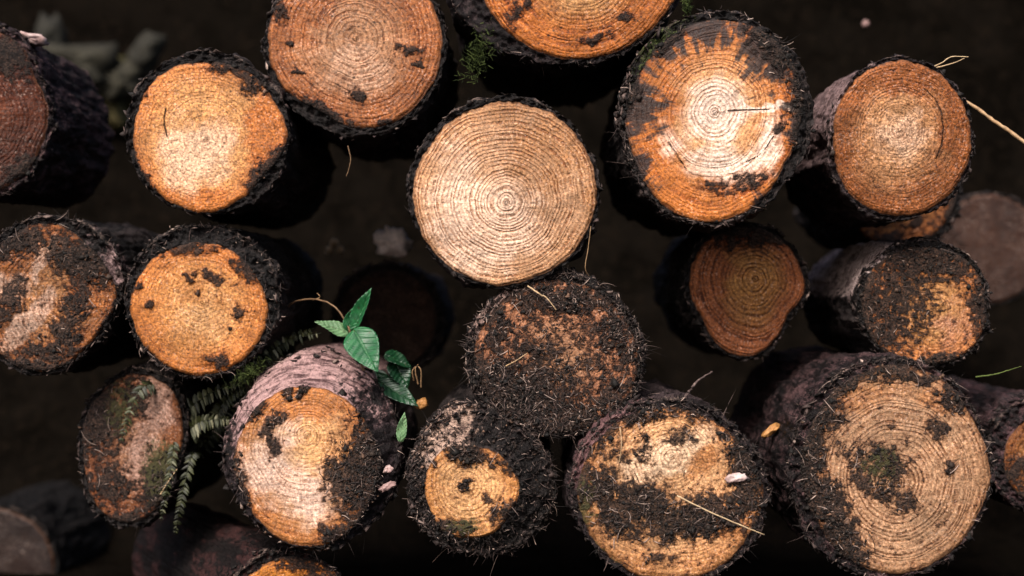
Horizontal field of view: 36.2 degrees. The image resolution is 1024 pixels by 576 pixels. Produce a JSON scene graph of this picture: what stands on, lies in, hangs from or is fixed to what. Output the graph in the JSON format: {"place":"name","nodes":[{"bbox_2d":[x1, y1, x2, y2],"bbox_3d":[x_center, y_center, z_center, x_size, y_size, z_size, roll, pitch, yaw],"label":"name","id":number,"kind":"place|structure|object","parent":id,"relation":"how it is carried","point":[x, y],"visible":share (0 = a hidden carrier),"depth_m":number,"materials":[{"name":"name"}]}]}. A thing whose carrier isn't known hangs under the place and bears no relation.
{"place":"outdoors","nodes":[
{"label":"outdoors","id":0,"kind":"place"},
{"bbox_2d":[124,98,131,107],"bbox_3d":[-0.993,-0.493,4.120,0.080,0.048,0.056,0,0,0],"label":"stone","id":1,"kind":"object","parent":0,"point":[128,102],"visible":0.14,"depth_m":4.10,"materials":[{"name":"grey stone"}]},
{"bbox_2d":[0,0,1023,575],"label":"ground","id":2,"kind":"structure","parent":0,"point":[834,40],"depth_m":3.96,"materials":[{"name":"soil"}]},
{"bbox_2d":[0,481,110,573],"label":"log","id":3,"kind":"object","parent":2,"relation":"on","point":[50,527],"visible":0.94,"depth_m":3.12,"materials":[{"name":"brown wood"}]},
{"bbox_2d":[104,96,127,133],"bbox_3d":[-1.053,-0.477,4.082,0.131,0.154,0.122,0,0,0],"label":"stone","id":4,"kind":"object","parent":2,"relation":"on","point":[117,120],"visible":0.31,"depth_m":4.05,"materials":[{"name":"green stone"}]},
{"bbox_2d":[42,42,122,85],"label":"leaves","id":5,"kind":"object","parent":4,"relation":"on","point":[95,61],"visible":0.57,"depth_m":3.95,"materials":[{"name":"plant"}]},
{"bbox_2d":[35,12,69,44],"bbox_3d":[-1.199,-0.635,4.059,0.092,0.158,0.119,0,0,0],"label":"stone","id":6,"kind":"object","parent":5,"relation":"on","point":[52,30],"visible":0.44,"depth_m":4.03,"materials":[{"name":"grey stone"}]},
{"bbox_2d":[95,60,140,103],"bbox_3d":[-1.010,-0.528,4.019,0.127,0.109,0.110,0,0,0],"label":"stone","id":7,"kind":"object","parent":4,"relation":"on","point":[122,83],"visible":0.89,"depth_m":3.98,"materials":[{"name":"grey stone"}]},
{"bbox_2d":[124,30,166,77],"bbox_3d":[-0.944,-0.599,4.042,0.111,0.130,0.108,0,0,0],"label":"stone","id":8,"kind":"object","parent":7,"relation":"on","point":[145,52],"visible":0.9,"depth_m":4.00,"materials":[{"name":"grey stone"}]},
{"bbox_2d":[132,502,340,575],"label":"log","id":9,"kind":"object","parent":2,"relation":"on","point":[206,541],"visible":0.94,"depth_m":2.40,"materials":[{"name":"brown wood"}]},
{"bbox_2d":[75,360,246,534],"bbox_3d":[-0.563,0.243,2.601,0.184,0.267,0.566,0,0,0],"label":"log","id":10,"kind":"object","parent":9,"relation":"on","point":[123,482],"visible":0.84,"depth_m":2.33,"materials":[{"name":"brown wood"}]},
{"bbox_2d":[0,210,157,376],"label":"log","id":11,"kind":"object","parent":10,"relation":"on","point":[63,283],"visible":0.89,"depth_m":2.25,"materials":[{"name":"brown wood"}]},
{"bbox_2d":[0,22,114,208],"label":"log","id":12,"kind":"object","parent":11,"relation":"on","point":[57,135],"visible":0.97,"depth_m":2.38,"materials":[{"name":"brown wood"}]},
{"bbox_2d":[20,31,49,46],"bbox_3d":[-0.726,-0.375,2.358,0.053,0.022,0.044,0,0,0],"label":"bark flake","id":13,"kind":"object","parent":12,"relation":"on","point":[36,40],"visible":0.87,"depth_m":2.35,"materials":[{"name":"wood"}]},
{"bbox_2d":[213,342,418,564],"bbox_3d":[-0.281,0.237,2.379,0.288,0.306,0.463,0,0,0],"label":"log","id":14,"kind":"object","parent":9,"relation":"on","point":[312,447],"visible":0.99,"depth_m":2.17,"materials":[{"name":"brown wood"}]},
{"bbox_2d":[119,328,319,533],"bbox_3d":[-0.420,0.215,2.333,0.253,0.308,0.208,0,0,23],"label":"fern","id":15,"kind":"object","parent":14,"relation":"on","point":[199,423],"visible":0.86,"depth_m":2.32,"materials":[{"name":"green plant"}]},
{"bbox_2d":[160,469,176,494],"bbox_3d":[-0.501,0.283,2.282,0.026,0.038,0.007,0,0,0],"label":"straw","id":16,"kind":"object","parent":15,"relation":"on","point":[166,483],"visible":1,"depth_m":2.28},
{"bbox_2d":[123,221,323,381],"bbox_3d":[-0.442,0.019,2.492,0.242,0.231,0.564,0,0,0],"label":"log","id":17,"kind":"object","parent":14,"relation":"on","point":[207,302],"visible":0.96,"depth_m":2.22,"materials":[{"name":"brown wood"}]},
{"bbox_2d":[120,47,336,229],"bbox_3d":[-0.429,-0.221,2.473,0.247,0.247,0.563,0,0,0],"label":"log","id":18,"kind":"object","parent":17,"relation":"on","point":[216,135],"visible":0.98,"depth_m":2.20,"materials":[{"name":"brown wood"}]},
{"bbox_2d":[260,0,458,162],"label":"log","id":19,"kind":"object","parent":18,"relation":"on","point":[370,80],"visible":0.99,"depth_m":2.23,"materials":[{"name":"brown wood"}]},
{"bbox_2d":[346,146,350,175],"bbox_3d":[-0.233,-0.181,2.230,0.007,0.044,0.002,0,0,0],"label":"root hair","id":20,"kind":"object","parent":19,"relation":"hanging from","point":[350,159],"visible":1,"depth_m":2.23,"materials":[{"name":"beige plant"}]},
{"bbox_2d":[325,246,333,253],"bbox_3d":[-0.330,-0.068,2.820,0.016,0.015,0.015,0,0,0],"label":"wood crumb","id":21,"kind":"object","parent":17,"relation":"on","point":[329,250],"visible":1,"depth_m":2.82,"materials":[{"name":"wood"}]},
{"bbox_2d":[222,356,270,389],"bbox_3d":[-0.377,0.121,2.229,0.068,0.048,0.038,0,0,0],"label":"moss tuft","id":22,"kind":"object","parent":14,"relation":"on","point":[245,374],"visible":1,"depth_m":2.23,"materials":[{"name":"green plant"}]},
{"bbox_2d":[288,287,418,441],"bbox_3d":[-0.238,0.130,2.249,0.211,0.263,0.119,0,0,7],"label":"seedling","id":23,"kind":"object","parent":14,"relation":"on","point":[361,345],"visible":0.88,"depth_m":2.22,"materials":[{"name":"plant"}]},
{"bbox_2d":[378,481,396,492],"bbox_3d":[-0.172,0.275,2.167,0.026,0.017,0.012,0,0,0],"label":"bark flake","id":24,"kind":"object","parent":14,"relation":"on","point":[387,486],"visible":1,"depth_m":2.16,"materials":[{"name":"pink wood"}]},
{"bbox_2d":[383,465,393,472],"bbox_3d":[-0.171,0.251,2.170,0.016,0.012,0.012,0,0,0],"label":"bark flake","id":25,"kind":"object","parent":14,"relation":"on","point":[388,469],"visible":1,"depth_m":2.17,"materials":[{"name":"pink wood"}]},
{"bbox_2d":[329,258,454,371],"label":"log","id":26,"kind":"object","parent":2,"relation":"on","point":[409,315],"visible":0.7,"depth_m":2.70,"materials":[{"name":"brown wood"}]},
{"bbox_2d":[336,246,343,253],"bbox_3d":[-0.310,-0.068,2.820,0.014,0.014,0.015,0,0,0],"label":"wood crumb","id":27,"kind":"object","parent":26,"relation":"on","point":[340,249],"visible":1,"depth_m":2.82,"materials":[{"name":"wood"}]},
{"bbox_2d":[330,239,337,246],"bbox_3d":[-0.321,-0.081,2.820,0.016,0.017,0.017,0,0,0],"label":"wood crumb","id":28,"kind":"object","parent":27,"relation":"on","point":[333,242],"visible":1,"depth_m":2.81,"materials":[{"name":"wood"}]},
{"bbox_2d":[373,225,412,258],"bbox_3d":[-0.205,-0.079,2.701,0.070,0.059,0.053,0,0,0],"label":"bark chunk","id":29,"kind":"object","parent":26,"relation":"on","point":[393,242],"visible":1,"depth_m":2.68,"materials":[{"name":"brown wood"}]},
{"bbox_2d":[402,384,567,574],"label":"log","id":30,"kind":"object","parent":2,"relation":"on","point":[481,482],"visible":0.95,"depth_m":2.16,"materials":[{"name":"brown wood"}]},
{"bbox_2d":[418,366,421,387],"bbox_3d":[-0.131,0.126,2.225,0.006,0.031,0.012,0,0,0],"label":"dry sprig","id":31,"kind":"object","parent":30,"relation":"on","point":[420,377],"visible":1,"depth_m":2.22,"materials":[{"name":"plant"}]},
{"bbox_2d":[414,397,428,409],"bbox_3d":[-0.131,0.166,2.250,0.022,0.019,0.015,0,0,0],"label":"wood chip","id":32,"kind":"object","parent":30,"relation":"on","point":[422,403],"visible":1,"depth_m":2.25,"materials":[{"name":"orange wood"}]},
{"bbox_2d":[561,378,777,575],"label":"log","id":33,"kind":"object","parent":2,"relation":"on","point":[631,513],"visible":0.98,"depth_m":2.11,"materials":[{"name":"brown wood"}]},
{"bbox_2d":[457,266,660,443],"bbox_3d":[0.068,0.098,2.447,0.296,0.266,0.574,0,0,0],"label":"log","id":34,"kind":"object","parent":33,"relation":"on","point":[578,369],"visible":0.94,"depth_m":2.18,"materials":[{"name":"brown wood"}]},
{"bbox_2d":[404,92,603,289],"bbox_3d":[-0.012,-0.135,2.444,0.280,0.280,0.561,0,0,0],"label":"log","id":35,"kind":"object","parent":34,"relation":"on","point":[503,190],"visible":0.98,"depth_m":2.17,"materials":[{"name":"brown wood"}]},
{"bbox_2d":[454,18,503,83],"bbox_3d":[-0.047,-0.332,2.184,0.071,0.094,0.033,0,0,0],"label":"moss tuft","id":36,"kind":"object","parent":35,"relation":"on","point":[479,57],"visible":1,"depth_m":2.19,"materials":[{"name":"green plant"}]},
{"bbox_2d":[446,0,678,108],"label":"log","id":37,"kind":"object","parent":35,"relation":"on","point":[580,54],"visible":0.89,"depth_m":2.21,"materials":[{"name":"brown wood"}]},
{"bbox_2d":[585,226,590,275],"bbox_3d":[0.105,-0.051,2.175,0.009,0.070,0.012,0,0,0],"label":"straw","id":38,"kind":"object","parent":35,"relation":"hanging from","point":[587,251],"visible":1,"depth_m":2.17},
{"bbox_2d":[527,285,555,309],"bbox_3d":[0.041,0.013,2.167,0.041,0.035,0.008,0,0,0],"label":"straw","id":39,"kind":"object","parent":34,"relation":"on","point":[541,295],"visible":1,"depth_m":2.17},
{"bbox_2d":[619,427,621,461],"bbox_3d":[0.145,0.210,2.098,0.004,0.046,0.015,0,0,0],"label":"straw","id":40,"kind":"object","parent":33,"relation":"on","point":[621,444],"visible":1,"depth_m":2.09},
{"bbox_2d":[684,371,712,397],"bbox_3d":[0.253,0.135,2.134,0.046,0.044,0.006,0,0,-11],"label":"twig","id":41,"kind":"object","parent":33,"relation":"on","point":[689,391],"visible":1,"depth_m":2.13,"materials":[{"name":"grey wood"}]},
{"bbox_2d":[677,495,764,534],"bbox_3d":[0.280,0.305,2.092,0.119,0.055,0.013,0,0,-2],"label":"straw","id":42,"kind":"object","parent":33,"relation":"on","point":[720,516],"visible":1,"depth_m":2.09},
{"bbox_2d":[724,472,749,482],"bbox_3d":[0.302,0.256,2.104,0.035,0.015,0.007,0,0,0],"label":"wood chip","id":43,"kind":"object","parent":33,"relation":"on","point":[734,477],"visible":1,"depth_m":2.10,"materials":[{"name":"white wood"}]},
{"bbox_2d":[729,343,1000,575],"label":"log","id":44,"kind":"object","parent":2,"relation":"on","point":[878,464],"visible":0.99,"depth_m":2.13,"materials":[{"name":"brown wood"}]},
{"bbox_2d":[652,220,811,360],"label":"log","id":45,"kind":"object","parent":44,"relation":"on","point":[739,291],"visible":0.99,"depth_m":2.34,"materials":[{"name":"brown wood"}]},
{"bbox_2d":[598,6,817,236],"bbox_3d":[0.276,-0.229,2.417,0.294,0.326,0.573,0,0,0],"label":"log","id":46,"kind":"object","parent":45,"relation":"on","point":[709,125],"visible":1,"depth_m":2.15,"materials":[{"name":"brown wood"}]},
{"bbox_2d":[680,0,693,15],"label":"moss tuft","id":47,"kind":"object","parent":46,"relation":"on","point":[686,5],"visible":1,"depth_m":2.17,"materials":[{"name":"green plant"}]},
{"bbox_2d":[761,423,779,438],"bbox_3d":[0.372,0.205,2.250,0.029,0.023,0.020,0,0,0],"label":"wood chip","id":48,"kind":"object","parent":44,"relation":"on","point":[771,429],"visible":1,"depth_m":2.24,"materials":[{"name":"orange wood"}]},
{"bbox_2d":[802,236,993,368],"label":"log","id":49,"kind":"object","parent":44,"relation":"on","point":[925,299],"visible":0.94,"depth_m":2.26,"materials":[{"name":"brown wood"}]},
{"bbox_2d":[793,184,962,250],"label":"log","id":50,"kind":"object","parent":49,"relation":"on","point":[939,221],"visible":0.14,"depth_m":2.62,"materials":[{"name":"brown wood"}]},
{"bbox_2d":[785,54,975,233],"bbox_3d":[0.546,-0.210,2.391,0.219,0.242,0.436,0,0,0],"label":"log","id":51,"kind":"object","parent":49,"relation":"on","point":[892,140],"visible":0.96,"depth_m":2.19,"materials":[{"name":"brown wood"}]},
{"bbox_2d":[934,56,965,66],"bbox_3d":[0.614,-0.317,2.191,0.049,0.015,0.009,0,0,13],"label":"grass wisp","id":52,"kind":"object","parent":51,"relation":"on","point":[947,58],"depth_m":2.19,"materials":[{"name":"plant"}]},
{"bbox_2d":[936,58,964,67],"bbox_3d":[0.611,-0.314,2.191,0.043,0.015,0.009,0,0,18],"label":"grass wisp","id":53,"kind":"object","parent":51,"relation":"on","point":[948,64],"depth_m":2.19,"materials":[{"name":"plant"}]},
{"bbox_2d":[967,101,1023,143],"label":"dry stalk","id":54,"kind":"object","parent":51,"relation":"on","point":[998,123],"visible":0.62,"depth_m":2.23,"materials":[{"name":"plant"}]},
{"bbox_2d":[862,20,868,26],"bbox_3d":[0.667,-0.499,2.950,0.015,0.015,0.007,0,0,0],"label":"fallen petal","id":55,"kind":"object","parent":2,"relation":"on","point":[865,23],"visible":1,"depth_m":2.95,"materials":[{"name":"pink plant"}]},
{"bbox_2d":[940,191,1023,305],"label":"log","id":56,"kind":"object","parent":2,"relation":"on","point":[986,232],"visible":0.56,"depth_m":3.05,"materials":[{"name":"brown wood"}]},
{"bbox_2d":[944,375,1023,511],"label":"log","id":57,"kind":"object","parent":2,"relation":"on","point":[1001,410],"visible":0.51,"depth_m":2.30,"materials":[{"name":"brown wood"}]},
{"bbox_2d":[975,366,1020,377],"bbox_3d":[0.696,0.120,2.239,0.063,0.018,0.003,0,0,20],"label":"green straw","id":58,"kind":"object","parent":57,"relation":"on","point":[995,373],"visible":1,"depth_m":2.24,"materials":[{"name":"green plant"}]}
]}

